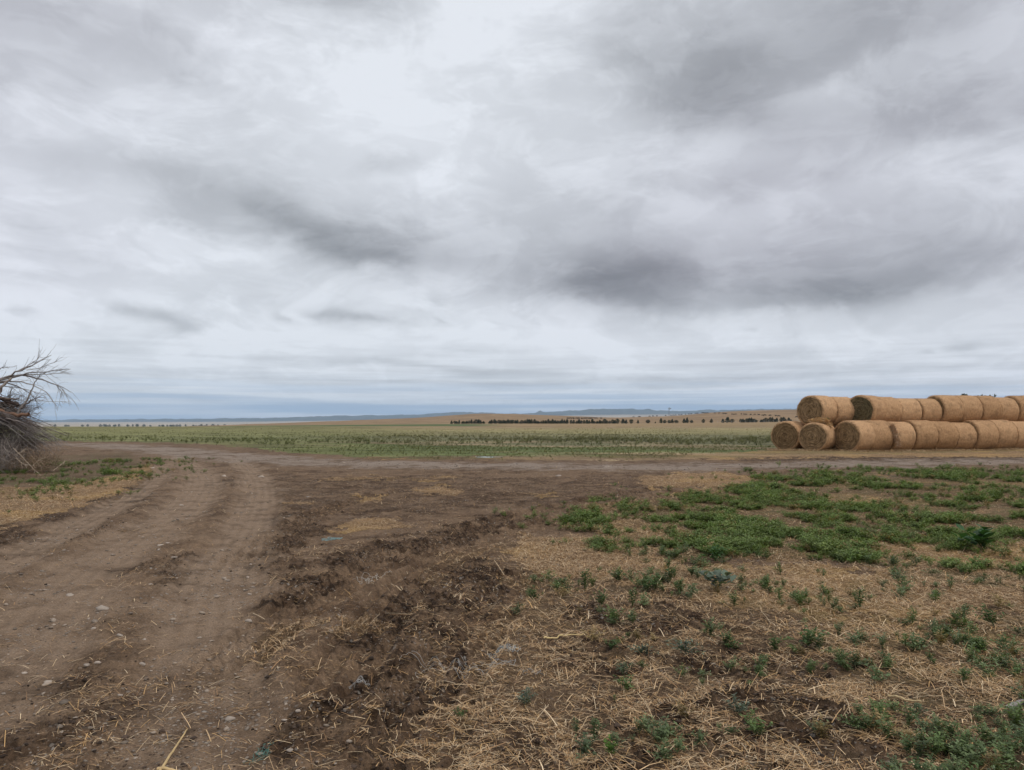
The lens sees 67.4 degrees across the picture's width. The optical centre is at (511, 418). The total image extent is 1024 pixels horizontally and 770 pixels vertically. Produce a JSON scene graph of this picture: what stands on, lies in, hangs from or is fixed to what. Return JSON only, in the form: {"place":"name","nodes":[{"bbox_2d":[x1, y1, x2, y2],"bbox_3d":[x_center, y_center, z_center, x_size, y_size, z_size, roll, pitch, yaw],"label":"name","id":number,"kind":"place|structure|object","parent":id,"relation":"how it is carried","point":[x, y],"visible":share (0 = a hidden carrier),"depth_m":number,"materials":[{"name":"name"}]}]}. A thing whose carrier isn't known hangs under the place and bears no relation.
{"place":"outdoors","nodes":[
{"label":"outdoors","id":0,"kind":"place"},
{"bbox_2d":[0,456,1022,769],"bbox_3d":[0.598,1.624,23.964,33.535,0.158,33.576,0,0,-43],"label":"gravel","id":1,"kind":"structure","parent":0,"point":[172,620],"depth_m":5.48,"materials":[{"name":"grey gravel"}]},
{"bbox_2d":[0,408,1023,769],"bbox_3d":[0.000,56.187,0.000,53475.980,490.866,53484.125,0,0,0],"label":"ground","id":2,"kind":"structure","parent":0,"point":[360,610],"depth_m":7.07,"materials":[{"name":"brown soil"}]},
{"bbox_2d":[0,429,43,473],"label":"dry weeds","id":3,"kind":"object","parent":2,"relation":"on","point":[7,456],"visible":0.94,"depth_m":22.66,"materials":[{"name":"grey plant"}]},
{"bbox_2d":[0,440,67,473],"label":"dry weeds","id":4,"kind":"object","parent":2,"relation":"on","point":[37,467],"visible":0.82,"depth_m":23.09,"materials":[{"name":"brown plant"}]},
{"bbox_2d":[0,338,78,472],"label":"brush pile","id":5,"kind":"object","parent":2,"relation":"on","point":[13,419],"visible":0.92,"depth_m":23.17,"materials":[{"name":"brown wood"}]},
{"bbox_2d":[96,605,108,610],"bbox_3d":[-3.493,1.618,6.545,0.111,0.046,0.092,0,-3,17],"label":"stone","id":6,"kind":"object","parent":2,"relation":"on","point":[101,608],"visible":0.93,"depth_m":6.52,"materials":[{"name":"beige stone"}]},
{"bbox_2d":[156,766,175,769],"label":"dry stalk","id":7,"kind":"object","parent":2,"relation":"on","point":[164,768],"visible":1,"depth_m":3.57,"materials":[{"name":"beige plant"}]},
{"bbox_2d":[159,729,187,769],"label":"dry stalk","id":8,"kind":"object","parent":2,"relation":"on","point":[169,755],"visible":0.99,"depth_m":3.77,"materials":[{"name":"beige plant"}]},
{"bbox_2d":[224,716,235,720],"bbox_3d":[-1.539,1.635,4.178,0.068,0.027,0.044,0,1,17],"label":"stone","id":9,"kind":"object","parent":2,"relation":"on","point":[229,718],"visible":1,"depth_m":4.17,"materials":[{"name":"beige stone"}]},
{"bbox_2d":[244,742,273,764],"bbox_3d":[-1.214,1.627,3.740,0.103,0.049,0.202,0,0,15],"label":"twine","id":10,"kind":"object","parent":2,"relation":"on","point":[267,751],"visible":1,"depth_m":3.73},
{"bbox_2d":[323,537,342,540],"bbox_3d":[-2.434,1.619,10.348,0.293,0.028,0.205,0,0,-39],"label":"twine","id":11,"kind":"object","parent":2,"relation":"on","point":[331,538],"visible":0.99,"depth_m":10.32,"materials":[{"name":"plastic"}]},
{"bbox_2d":[348,676,370,688],"bbox_3d":[-0.941,1.631,4.736,0.142,0.080,0.119,0,0,0],"label":"net wrap scrap","id":12,"kind":"object","parent":2,"relation":"on","point":[359,682],"visible":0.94,"depth_m":4.72,"materials":[{"name":"grey plastic"}]},
{"bbox_2d":[357,571,389,583],"bbox_3d":[-1.460,1.617,7.786,0.402,0.138,0.312,0,0,33],"label":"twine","id":13,"kind":"object","parent":2,"relation":"on","point":[369,578],"visible":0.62,"depth_m":7.75,"materials":[{"name":"grey plastic"}]},
{"bbox_2d":[29,426,782,460],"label":"field weeds","id":14,"kind":"object","parent":2,"relation":"on","point":[582,438],"visible":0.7,"depth_m":53.39,"materials":[{"name":"green plant"}]},
{"bbox_2d":[399,652,515,676],"bbox_3d":[-0.346,1.610,5.029,0.778,0.144,0.422,0,0,0],"label":"net wrap scrap","id":15,"kind":"object","parent":2,"relation":"on","point":[465,664],"visible":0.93,"depth_m":5.01,"materials":[{"name":"grey plastic"}]},
{"bbox_2d":[452,705,466,717],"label":"weed","id":16,"kind":"object","parent":2,"relation":"on","point":[460,713],"visible":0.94,"depth_m":4.18,"materials":[{"name":"green plant"}]},
{"bbox_2d":[0,507,1021,769],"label":"dirt clods","id":17,"kind":"object","parent":2,"relation":"on","point":[312,743],"visible":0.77,"depth_m":4.37,"materials":[{"name":"brown soil"}]},
{"bbox_2d":[0,466,1023,769],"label":"loose straw","id":18,"kind":"object","parent":2,"relation":"on","point":[862,692],"visible":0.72,"depth_m":4.99,"materials":[{"name":"beige plant"}]},
{"bbox_2d":[489,643,520,658],"bbox_3d":[-0.050,1.613,5.300,0.249,0.121,0.161,0,0,26],"label":"net wrap scrap","id":19,"kind":"object","parent":18,"relation":"on","point":[498,649],"visible":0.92,"depth_m":5.29,"materials":[{"name":"grey plastic"}]},
{"bbox_2d":[888,694,921,701],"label":"dry stalk","id":20,"kind":"object","parent":18,"relation":"on","point":[897,696],"visible":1,"depth_m":4.35,"materials":[{"name":"beige plant"}]},
{"bbox_2d":[0,456,1023,575],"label":"green ground cover","id":21,"kind":"object","parent":2,"relation":"on","point":[742,531],"visible":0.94,"depth_m":12.30,"materials":[{"name":"green plant"}]},
{"bbox_2d":[517,686,537,704],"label":"weed","id":22,"kind":"object","parent":2,"relation":"on","point":[527,697],"visible":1,"depth_m":4.33,"materials":[{"name":"green plant"}]},
{"bbox_2d":[525,585,543,597],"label":"weed","id":23,"kind":"object","parent":2,"relation":"on","point":[532,593],"visible":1,"depth_m":6.77,"materials":[{"name":"green plant"}]},
{"bbox_2d":[543,633,583,638],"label":"dry stalk","id":24,"kind":"object","parent":2,"relation":"on","point":[546,637],"visible":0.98,"depth_m":5.56,"materials":[{"name":"beige plant"}]},
{"bbox_2d":[579,569,591,588],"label":"weed","id":25,"kind":"object","parent":2,"relation":"on","point":[584,581],"visible":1,"depth_m":7.32,"materials":[{"name":"green plant"}]},
{"bbox_2d":[575,729,608,741],"bbox_3d":[0.413,1.613,3.910,0.211,0.060,0.023,0,0,-29],"label":"stick","id":26,"kind":"object","parent":2,"relation":"on","point":[599,733],"visible":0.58,"depth_m":3.90,"materials":[{"name":"grey wood"}]},
{"bbox_2d":[589,589,607,605],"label":"weed","id":27,"kind":"object","parent":2,"relation":"on","point":[601,599],"visible":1,"depth_m":6.59,"materials":[{"name":"green plant"}]},
{"bbox_2d":[603,734,617,754],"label":"weed","id":28,"kind":"object","parent":2,"relation":"on","point":[609,746],"visible":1,"depth_m":3.64,"materials":[{"name":"green plant"}]},
{"bbox_2d":[602,636,623,649],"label":"weed","id":29,"kind":"object","parent":2,"relation":"on","point":[614,643],"visible":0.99,"depth_m":5.37,"materials":[{"name":"green plant"}]},
{"bbox_2d":[608,567,628,579],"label":"weed","id":30,"kind":"object","parent":2,"relation":"on","point":[619,571],"visible":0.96,"depth_m":7.71,"materials":[{"name":"green plant"}]},
{"bbox_2d":[628,587,639,606],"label":"weed","id":31,"kind":"object","parent":2,"relation":"on","point":[632,596],"visible":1,"depth_m":6.62,"materials":[{"name":"green plant"}]},
{"bbox_2d":[628,644,658,653],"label":"weed","id":32,"kind":"object","parent":2,"relation":"on","point":[640,649],"visible":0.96,"depth_m":5.24,"materials":[{"name":"green plant"}]},
{"bbox_2d":[636,575,660,591],"bbox_3d":[1.305,1.552,7.196,0.227,0.160,0.218,0,0,-25],"label":"weed","id":33,"kind":"object","parent":2,"relation":"on","point":[648,584],"visible":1,"depth_m":7.20,"materials":[{"name":"green plant"}]},
{"bbox_2d":[665,563,676,578],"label":"weed","id":34,"kind":"object","parent":2,"relation":"on","point":[672,571],"visible":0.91,"depth_m":7.64,"materials":[{"name":"green plant"}]},
{"bbox_2d":[673,577,684,592],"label":"weed","id":35,"kind":"object","parent":2,"relation":"on","point":[680,583],"visible":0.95,"depth_m":7.11,"materials":[{"name":"green plant"}]},
{"bbox_2d":[666,637,704,654],"bbox_3d":[1.159,1.507,5.107,0.301,0.124,0.173,0,0,34],"label":"weed","id":36,"kind":"object","parent":2,"relation":"on","point":[682,646],"visible":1,"depth_m":5.10,"materials":[{"name":"green plant"}]},
{"bbox_2d":[699,542,731,560],"bbox_3d":[2.318,1.505,8.679,0.296,0.212,0.515,0,0,29],"label":"weed","id":37,"kind":"object","parent":2,"relation":"on","point":[713,555],"visible":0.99,"depth_m":8.68,"materials":[{"name":"green plant"}]},
{"bbox_2d":[698,569,738,588],"bbox_3d":[1.956,1.518,7.256,0.390,0.212,0.321,0,0,19],"label":"weed","id":38,"kind":"object","parent":2,"relation":"on","point":[720,578],"visible":0.9,"depth_m":7.23,"materials":[{"name":"green plant"}]},
{"bbox_2d":[725,632,742,648],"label":"weed","id":39,"kind":"object","parent":2,"relation":"on","point":[730,645],"visible":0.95,"depth_m":5.45,"materials":[{"name":"green plant"}]},
{"bbox_2d":[723,693,749,714],"bbox_3d":[1.232,1.569,4.189,0.169,0.110,0.148,0,0,7],"label":"weed","id":40,"kind":"object","parent":2,"relation":"on","point":[742,707],"visible":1,"depth_m":4.21,"materials":[{"name":"green plant"}]},
{"bbox_2d":[510,541,1023,769],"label":"weeds","id":41,"kind":"object","parent":2,"relation":"on","point":[961,747],"visible":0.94,"depth_m":4.75,"materials":[{"name":"green plant"}]},
{"bbox_2d":[769,633,783,651],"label":"weed","id":42,"kind":"object","parent":2,"relation":"on","point":[775,643],"visible":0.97,"depth_m":5.35,"materials":[{"name":"green plant"}]},
{"bbox_2d":[770,421,804,449],"bbox_3d":[14.586,0.881,40.216,1.340,1.560,1.707,0,0,-43],"label":"hay bale","id":43,"kind":"object","parent":2,"relation":"on","point":[785,434],"visible":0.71,"depth_m":39.75},
{"bbox_2d":[784,625,828,645],"bbox_3d":[2.122,1.546,5.466,0.365,0.150,0.210,0,0,-33],"label":"weed","id":44,"kind":"object","parent":2,"relation":"on","point":[808,634],"visible":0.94,"depth_m":5.47,"materials":[{"name":"green plant"}]},
{"bbox_2d":[798,422,835,450],"bbox_3d":[15.548,0.913,39.034,1.643,1.508,1.346,0,0,45],"label":"hay bale","id":45,"kind":"object","parent":2,"relation":"on","point":[815,435],"visible":0.94,"depth_m":38.53},
{"bbox_2d":[796,395,837,424],"bbox_3d":[15.817,-0.420,39.774,1.342,1.605,1.739,0,0,-32],"label":"hay bale","id":46,"kind":"object","parent":45,"relation":"on","point":[812,406],"visible":0.76,"depth_m":39.29},
{"bbox_2d":[807,417,832,426],"bbox_3d":[15.614,0.231,39.024,1.192,0.703,1.219,0,0,0],"label":"loose hay heap","id":47,"kind":"object","parent":45,"relation":"on","point":[822,420],"visible":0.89,"depth_m":38.69,"materials":[{"name":"plant"}]},
{"bbox_2d":[834,420,876,450],"bbox_3d":[17.133,0.867,38.446,1.342,1.605,1.739,0,0,-29],"label":"hay bale","id":48,"kind":"object","parent":2,"relation":"on","point":[852,435],"visible":0.93,"depth_m":37.92},
{"bbox_2d":[851,586,867,606],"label":"weed","id":49,"kind":"object","parent":2,"relation":"on","point":[859,602],"visible":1,"depth_m":6.54,"materials":[{"name":"green plant"}]},
{"bbox_2d":[862,420,893,450],"bbox_3d":[18.266,0.860,38.859,1.341,1.623,1.703,0,0,-13],"label":"hay bale","id":50,"kind":"object","parent":2,"relation":"on","point":[884,437],"visible":0.53,"depth_m":38.17},
{"bbox_2d":[850,395,886,419],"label":"hay bale","id":51,"kind":"object","parent":50,"relation":"on","point":[863,405],"visible":0.75,"depth_m":39.11},
{"bbox_2d":[889,423,901,446],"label":"torn hay clump","id":52,"kind":"object","parent":50,"relation":"hanging from","point":[896,435],"visible":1,"depth_m":38.12,"materials":[{"name":"plant"}]},
{"bbox_2d":[764,447,1023,451],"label":"trodden hay","id":53,"kind":"object","parent":2,"relation":"on","point":[891,450],"visible":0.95,"depth_m":38.39,"materials":[{"name":"plant"}]},
{"bbox_2d":[887,421,915,449],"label":"hay bale","id":54,"kind":"object","parent":2,"relation":"on","point":[906,433],"visible":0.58,"depth_m":38.52},
{"bbox_2d":[904,420,938,449],"bbox_3d":[20.790,0.852,39.440,1.342,1.594,1.743,0,0,-11],"label":"hay bale","id":55,"kind":"object","parent":2,"relation":"on","point":[926,432],"visible":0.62,"depth_m":38.73},
{"bbox_2d":[931,421,958,449],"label":"hay bale","id":56,"kind":"object","parent":2,"relation":"on","point":[948,432],"visible":0.45,"depth_m":39.05},
{"bbox_2d":[950,422,977,449],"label":"hay bale","id":57,"kind":"object","parent":2,"relation":"on","point":[968,435],"visible":0.52,"depth_m":39.44},
{"bbox_2d":[951,523,994,550],"bbox_3d":[5.742,1.470,9.427,0.579,0.314,0.477,0,0,-8],"label":"weed","id":58,"kind":"object","parent":2,"relation":"on","point":[982,534],"visible":0.95,"depth_m":9.44,"materials":[{"name":"green plant"}]},
{"bbox_2d":[963,420,999,449],"bbox_3d":[24.404,0.867,40.322,1.342,1.618,1.735,0,0,-13],"label":"hay bale","id":59,"kind":"object","parent":2,"relation":"on","point":[988,437],"visible":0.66,"depth_m":39.61},
{"bbox_2d":[974,603,1005,625],"bbox_3d":[3.720,1.544,6.020,0.213,0.150,0.205,0,0,5],"label":"weed","id":60,"kind":"object","parent":2,"relation":"on","point":[991,619],"visible":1,"depth_m":6.00,"materials":[{"name":"green plant"}]},
{"bbox_2d":[977,419,1017,448],"bbox_3d":[25.621,0.849,40.653,1.341,1.631,1.701,0,0,-12],"label":"hay bale","id":61,"kind":"object","parent":2,"relation":"on","point":[1008,433],"visible":0.58,"depth_m":39.96},
{"bbox_2d":[1005,699,1023,710],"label":"stick","id":62,"kind":"object","parent":2,"relation":"on","point":[1016,703],"visible":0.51,"depth_m":4.21,"materials":[{"name":"grey wood"}]},
{"bbox_2d":[1010,421,1023,448],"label":"hay bale","id":63,"kind":"object","parent":2,"relation":"on","point":[1019,425],"visible":0.33,"depth_m":40.16},
{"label":"hay bale","id":64,"kind":"object","parent":2,"relation":"on","visible":0},
{"bbox_2d":[831,396,854,424],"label":"hay bale","id":65,"kind":"object","parent":64,"relation":"on","point":[845,408],"visible":0.56,"depth_m":39.44},
{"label":"hay bale","id":66,"kind":"object","parent":2,"relation":"on","visible":0},
{"bbox_2d":[872,396,902,421],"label":"hay bale","id":67,"kind":"object","parent":66,"relation":"on","point":[893,413],"visible":0.48,"depth_m":39.51},
{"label":"hay bale","id":68,"kind":"object","parent":2,"relation":"on","visible":0},
{"bbox_2d":[895,398,922,421],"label":"hay bale","id":69,"kind":"object","parent":68,"relation":"on","point":[911,409],"visible":0.52,"depth_m":39.75},
{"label":"hay bale","id":70,"kind":"object","parent":2,"relation":"on","visible":0},
{"bbox_2d":[913,398,942,420],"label":"hay bale","id":71,"kind":"object","parent":70,"relation":"on","point":[932,409],"visible":0.52,"depth_m":40.09},
{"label":"hay bale","id":72,"kind":"object","parent":2,"relation":"on","visible":0},
{"bbox_2d":[927,395,964,422],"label":"hay bale","id":73,"kind":"object","parent":72,"relation":"on","point":[952,406],"visible":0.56,"depth_m":40.27},
{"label":"hay bale","id":74,"kind":"object","parent":2,"relation":"on","visible":0},
{"bbox_2d":[953,395,983,421],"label":"hay bale","id":75,"kind":"object","parent":74,"relation":"on","point":[973,407],"visible":0.5,"depth_m":40.54},
{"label":"hay bale","id":76,"kind":"object","parent":2,"relation":"on","visible":0},
{"bbox_2d":[971,395,1002,419],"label":"hay bale","id":77,"kind":"object","parent":76,"relation":"on","point":[992,408],"visible":0.47,"depth_m":40.85},
{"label":"hay bale","id":78,"kind":"object","parent":2,"relation":"on","visible":0},
{"bbox_2d":[995,397,1019,420],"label":"hay bale","id":79,"kind":"object","parent":78,"relation":"on","point":[1010,411],"visible":0.45,"depth_m":41.20},
{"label":"hay bale","id":80,"kind":"object","parent":2,"relation":"on","visible":0},
{"bbox_2d":[1005,395,1023,420],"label":"hay bale","id":81,"kind":"object","parent":80,"relation":"on","point":[1019,400],"visible":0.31,"depth_m":41.39},
{"bbox_2d":[0,0,1023,419],"label":"sky","id":82,"kind":"structure","parent":0,"point":[210,209],"materials":[{"name":"grey"}]}
]}

